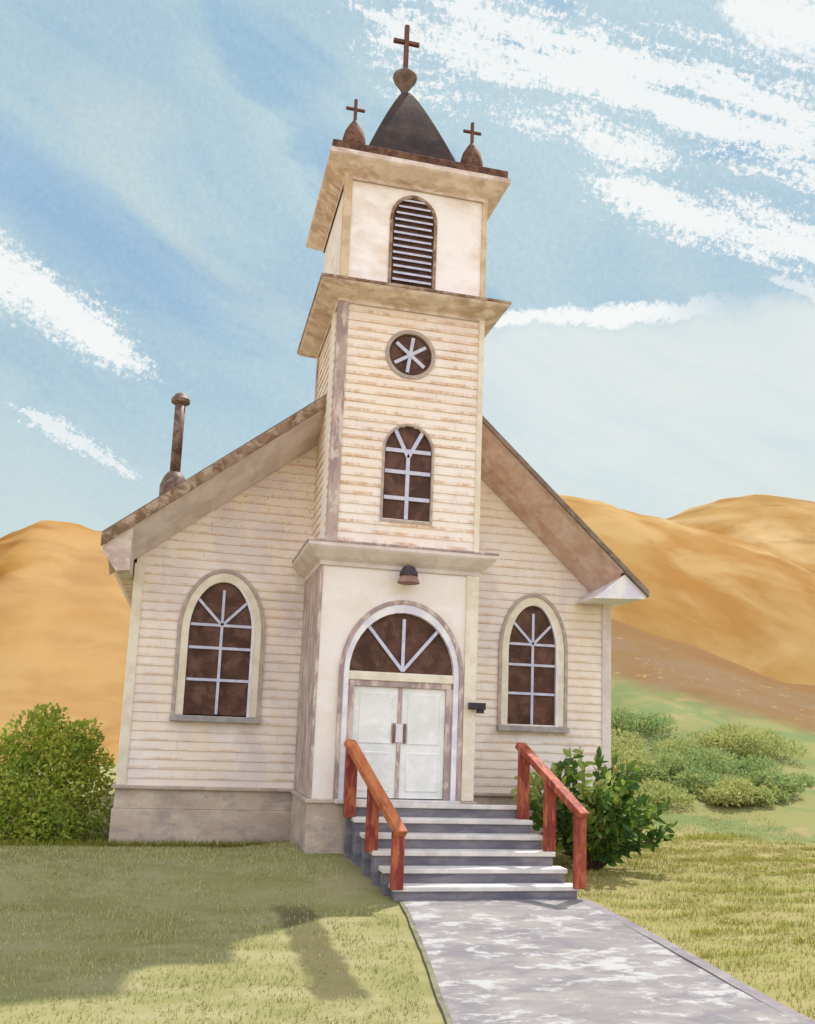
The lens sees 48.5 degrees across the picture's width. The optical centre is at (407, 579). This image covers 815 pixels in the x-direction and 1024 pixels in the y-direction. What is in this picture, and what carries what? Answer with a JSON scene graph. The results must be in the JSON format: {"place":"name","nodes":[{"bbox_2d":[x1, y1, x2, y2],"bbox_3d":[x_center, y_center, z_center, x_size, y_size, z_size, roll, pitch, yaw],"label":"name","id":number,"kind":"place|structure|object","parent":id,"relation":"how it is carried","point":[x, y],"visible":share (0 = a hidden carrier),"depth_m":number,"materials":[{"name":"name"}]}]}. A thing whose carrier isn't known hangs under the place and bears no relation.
{"place":"outdoors","nodes":[
{"label":"outdoors","id":0,"kind":"place"},
{"bbox_2d":[0,520,130,763],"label":"ochre hill","id":1,"kind":"structure","parent":0,"point":[65,610],"depth_m":52.34,"materials":[{"name":"orange sand"}]},
{"bbox_2d":[0,618,814,1023],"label":"lawn","id":2,"kind":"structure","parent":0,"point":[688,688],"depth_m":11.27,"materials":[{"name":"green plant"}]},
{"bbox_2d":[0,730,23,833],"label":"bush","id":3,"kind":"object","parent":2,"relation":"on","point":[6,752],"visible":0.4,"depth_m":15.19,"materials":[{"name":"green plant"}]},
{"bbox_2d":[0,702,115,846],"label":"bush","id":4,"kind":"object","parent":2,"relation":"on","point":[38,812],"visible":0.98,"depth_m":14.91,"materials":[{"name":"green plant"}]},
{"bbox_2d":[101,24,648,853],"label":"church","id":5,"kind":"structure","parent":2,"relation":"on","point":[287,634],"depth_m":14.82,"materials":[{"name":"white wood"}]},
{"bbox_2d":[169,569,264,723],"bbox_3d":[-3.106,1.092,15.068,1.460,2.550,0.210,4,-10,-13],"label":"window","id":6,"kind":"structure","parent":5,"relation":"in","point":[220,641],"depth_m":15.09,"materials":[{"name":"brown glass"}]},
{"bbox_2d":[352,686,398,797],"bbox_3d":[-0.496,2.442,13.592,0.688,1.648,0.126,4,-10,-13],"label":"door","id":7,"kind":"structure","parent":5,"relation":"in","point":[375,712],"depth_m":13.63,"materials":[{"name":"paint"}]},
{"bbox_2d":[380,424,433,524],"bbox_3d":[-0.003,-1.670,14.340,0.842,1.615,0.100,4,-10,-13],"label":"window","id":8,"kind":"structure","parent":5,"relation":"in","point":[407,479],"depth_m":14.33,"materials":[{"name":"brown glass"}]},
{"bbox_2d":[397,565,419,584],"bbox_3d":[0.015,-0.064,13.876,0.350,0.280,0.385,4,-10,-13],"label":"wall lamp","id":9,"kind":"object","parent":5,"relation":"attached to","point":[408,575],"visible":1,"depth_m":13.75,"materials":[{"name":"black metal"}]},
{"bbox_2d":[385,330,435,378],"bbox_3d":[0.042,-3.617,14.651,0.830,0.830,0.100,4,-10,-13],"label":"round window","id":10,"kind":"structure","parent":5,"relation":"in","point":[409,356],"depth_m":14.64,"materials":[{"name":"brown glass"}]},
{"bbox_2d":[398,688,445,798],"bbox_3d":[0.230,2.497,13.763,0.688,1.648,0.126,4,-10,-13],"label":"door","id":11,"kind":"structure","parent":5,"relation":"in","point":[423,710],"depth_m":13.77,"materials":[{"name":"paint"}]},
{"bbox_2d":[468,702,485,713],"bbox_3d":[1.065,1.983,13.931,0.270,0.160,0.111,4,-10,-13],"label":"junction box","id":12,"kind":"object","parent":5,"relation":"attached to","point":[479,707],"visible":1,"depth_m":13.90,"materials":[{"name":"black metal"}]},
{"bbox_2d":[496,594,569,732],"bbox_3d":[2.271,1.494,16.338,1.340,2.490,0.210,4,-10,-13],"label":"window","id":13,"kind":"structure","parent":5,"relation":"in","point":[533,649],"depth_m":16.36,"materials":[{"name":"brown glass"}]},
{"bbox_2d":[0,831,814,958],"bbox_3d":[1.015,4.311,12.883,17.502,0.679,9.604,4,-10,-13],"label":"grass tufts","id":14,"kind":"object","parent":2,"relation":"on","point":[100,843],"visible":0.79,"depth_m":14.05,"materials":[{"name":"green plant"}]},
{"bbox_2d":[399,900,453,1023],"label":"path edging","id":15,"kind":"object","parent":2,"relation":"on","point":[437,991],"visible":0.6,"depth_m":9.07,"materials":[{"name":"grey concrete"}]},
{"bbox_2d":[344,802,579,901],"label":"front steps","id":16,"kind":"structure","parent":2,"relation":"on","point":[471,852],"depth_m":12.73,"materials":[{"name":"grey paint"}]},
{"bbox_2d":[343,739,407,889],"bbox_3d":[-0.477,3.201,12.527,0.184,1.888,1.515,8,-11,-33],"label":"handrail","id":17,"kind":"object","parent":16,"relation":"on","point":[377,796],"visible":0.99,"depth_m":12.46,"materials":[{"name":"red wood"}]},
{"bbox_2d":[515,742,588,888],"bbox_3d":[2.066,3.375,13.131,0.183,1.932,1.496,8,-11,-30],"label":"handrail","id":18,"kind":"object","parent":16,"relation":"on","point":[553,783],"visible":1,"depth_m":13.06,"materials":[{"name":"red wood"}]},
{"bbox_2d":[510,746,677,870],"bbox_3d":[2.986,3.678,14.592,2.740,1.978,1.825,4,-10,-13],"label":"shrub","id":19,"kind":"object","parent":2,"relation":"on","point":[614,824],"visible":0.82,"depth_m":14.27,"materials":[{"name":"green plant"}]},
{"bbox_2d":[611,707,677,732],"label":"hillside bush","id":20,"kind":"object","parent":2,"relation":"on","point":[624,720],"visible":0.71,"depth_m":28.09,"materials":[{"name":"green plant"}]},
{"bbox_2d":[611,728,683,758],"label":"hillside bush","id":21,"kind":"object","parent":2,"relation":"on","point":[616,741],"visible":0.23,"depth_m":26.43,"materials":[{"name":"green plant"}]},
{"bbox_2d":[611,745,693,779],"bbox_3d":[6.233,4.981,24.463,3.022,1.031,2.492,8,-11,-30],"label":"hillside bush","id":22,"kind":"object","parent":2,"relation":"on","point":[627,758],"visible":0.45,"depth_m":23.95,"materials":[{"name":"green plant"}]},
{"bbox_2d":[611,775,698,805],"bbox_3d":[5.641,5.232,22.453,2.560,0.809,3.223,4,-10,-13],"label":"hillside bush","id":23,"kind":"object","parent":2,"relation":"on","point":[659,792],"visible":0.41,"depth_m":21.50,"materials":[{"name":"green plant"}]},
{"bbox_2d":[629,760,720,789],"bbox_3d":[6.938,5.111,23.554,2.502,0.834,2.441,0,-10,12],"label":"hillside bush","id":24,"kind":"object","parent":2,"relation":"on","point":[687,778],"visible":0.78,"depth_m":23.03,"materials":[{"name":"green plant"}]},
{"bbox_2d":[577,899,814,1023],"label":"path kerb","id":25,"kind":"structure","parent":2,"relation":"on","point":[726,977],"depth_m":9.54,"materials":[{"name":"grey concrete"}]},
{"bbox_2d":[643,744,783,774],"bbox_3d":[8.518,5.000,24.837,4.412,0.940,2.578,4,-10,-13],"label":"hillside bush","id":26,"kind":"object","parent":2,"relation":"on","point":[723,762],"visible":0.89,"depth_m":24.33,"materials":[{"name":"green plant"}]},
{"bbox_2d":[654,728,810,760],"bbox_3d":[9.273,4.832,26.436,4.437,1.038,2.507,4,-10,-13],"label":"hillside bush","id":27,"kind":"object","parent":2,"relation":"on","point":[734,744],"visible":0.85,"depth_m":26.03,"materials":[{"name":"green plant"}]},
{"bbox_2d":[685,776,789,806],"bbox_3d":[8.157,5.239,22.220,2.523,0.809,1.887,4,-10,-13],"label":"hillside bush","id":28,"kind":"object","parent":2,"relation":"on","point":[732,792],"visible":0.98,"depth_m":21.71,"materials":[{"name":"green plant"}]},
{"bbox_2d":[686,722,788,749],"bbox_3d":[10.143,4.795,27.535,3.335,0.906,2.600,2,-9,-2],"label":"hillside bush","id":29,"kind":"object","parent":2,"relation":"on","point":[773,737],"visible":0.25,"depth_m":27.29,"materials":[{"name":"green plant"}]},
{"bbox_2d":[725,768,814,795],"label":"hillside bush","id":30,"kind":"object","parent":2,"relation":"on","point":[790,784],"visible":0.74,"depth_m":22.85,"materials":[{"name":"green plant"}]},
{"bbox_2d":[0,0,814,537],"label":"sky","id":31,"kind":"structure","parent":0,"point":[651,236],"materials":[{"name":"blue"}]},
{"bbox_2d":[403,899,805,1023],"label":"path","id":32,"kind":"structure","parent":0,"point":[537,961],"depth_m":9.21,"materials":[{"name":"concrete"}]},
{"bbox_2d":[559,495,814,684],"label":"ochre hill","id":33,"kind":"structure","parent":0,"point":[750,606],"depth_m":63.77,"materials":[{"name":"orange sand"}]},
{"bbox_2d":[667,494,814,566],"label":"ochre hill","id":34,"kind":"structure","parent":0,"point":[784,527],"depth_m":125.21,"materials":[{"name":"orange sand"}]}
]}

